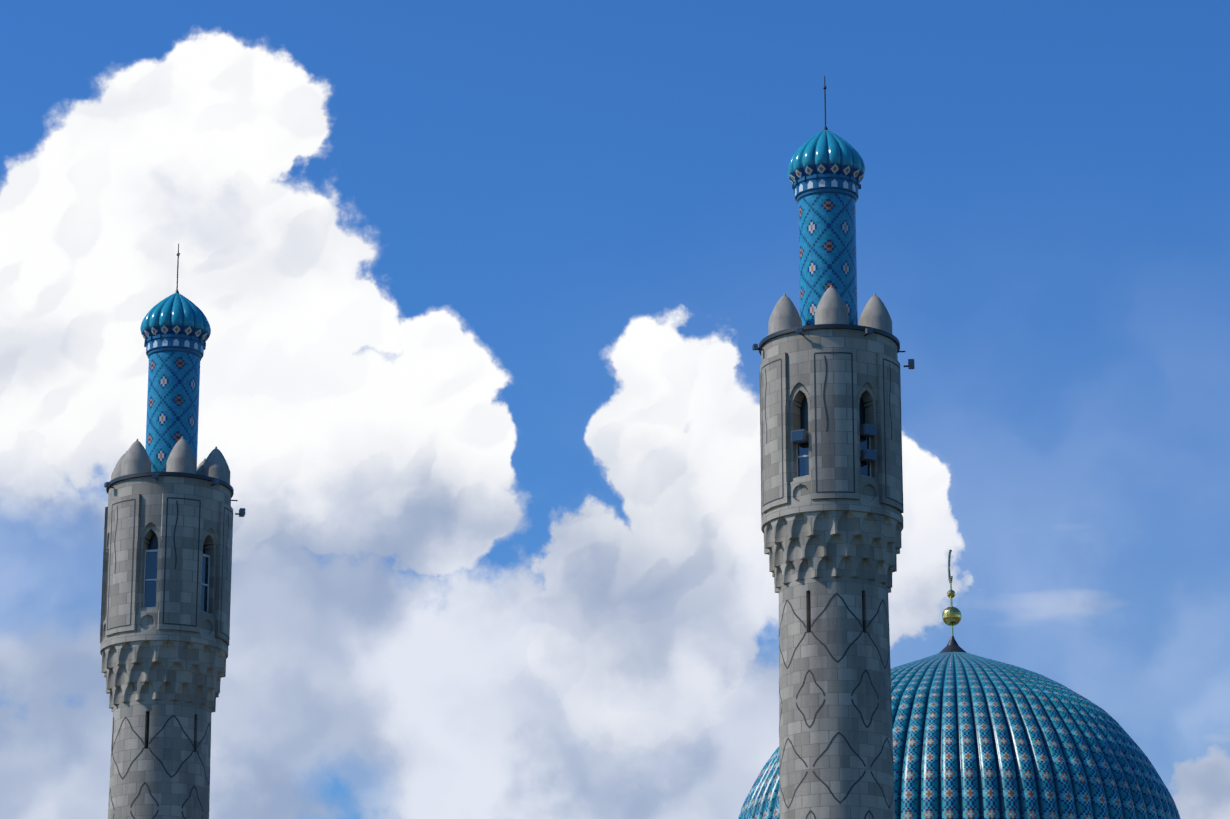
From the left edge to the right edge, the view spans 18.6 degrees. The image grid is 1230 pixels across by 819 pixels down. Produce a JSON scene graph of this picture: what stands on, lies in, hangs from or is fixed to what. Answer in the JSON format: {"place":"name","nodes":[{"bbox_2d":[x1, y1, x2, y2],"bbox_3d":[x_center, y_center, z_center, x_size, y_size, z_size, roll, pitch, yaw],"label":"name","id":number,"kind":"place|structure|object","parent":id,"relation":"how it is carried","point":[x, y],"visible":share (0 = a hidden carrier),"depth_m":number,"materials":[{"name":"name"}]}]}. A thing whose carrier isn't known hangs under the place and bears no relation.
{"place":"outdoors","nodes":[
{"label":"outdoors","id":0,"kind":"place"},
{"bbox_2d":[0,0,1229,818],"label":"sky","id":1,"kind":"structure","parent":0,"point":[485,290],"materials":[{"name":"blue"}]},
{"label":"ground","id":2,"kind":"structure","parent":0,"visible":0},
{"bbox_2d":[100,243,244,818],"bbox_3d":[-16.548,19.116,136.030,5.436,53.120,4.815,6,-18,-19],"label":"minaret","id":3,"kind":"object","parent":2,"relation":"on","point":[166,594],"visible":1,"depth_m":137.89,"materials":[{"name":"stone"}]},
{"bbox_2d":[752,76,914,818],"bbox_3d":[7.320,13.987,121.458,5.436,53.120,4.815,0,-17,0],"label":"minaret","id":4,"kind":"object","parent":2,"relation":"on","point":[832,510],"visible":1,"depth_m":122.92,"materials":[{"name":"stone"}]},
{"bbox_3d":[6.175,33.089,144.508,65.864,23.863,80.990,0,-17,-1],"label":"mosque body","id":5,"kind":"object","parent":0,"visible":0},
{"bbox_2d":[738,550,1180,818],"bbox_3d":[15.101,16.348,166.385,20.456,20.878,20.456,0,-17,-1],"label":"dome","id":6,"kind":"structure","parent":5,"relation":"on","point":[976,737],"depth_m":158.94,"materials":[{"name":"tile"}]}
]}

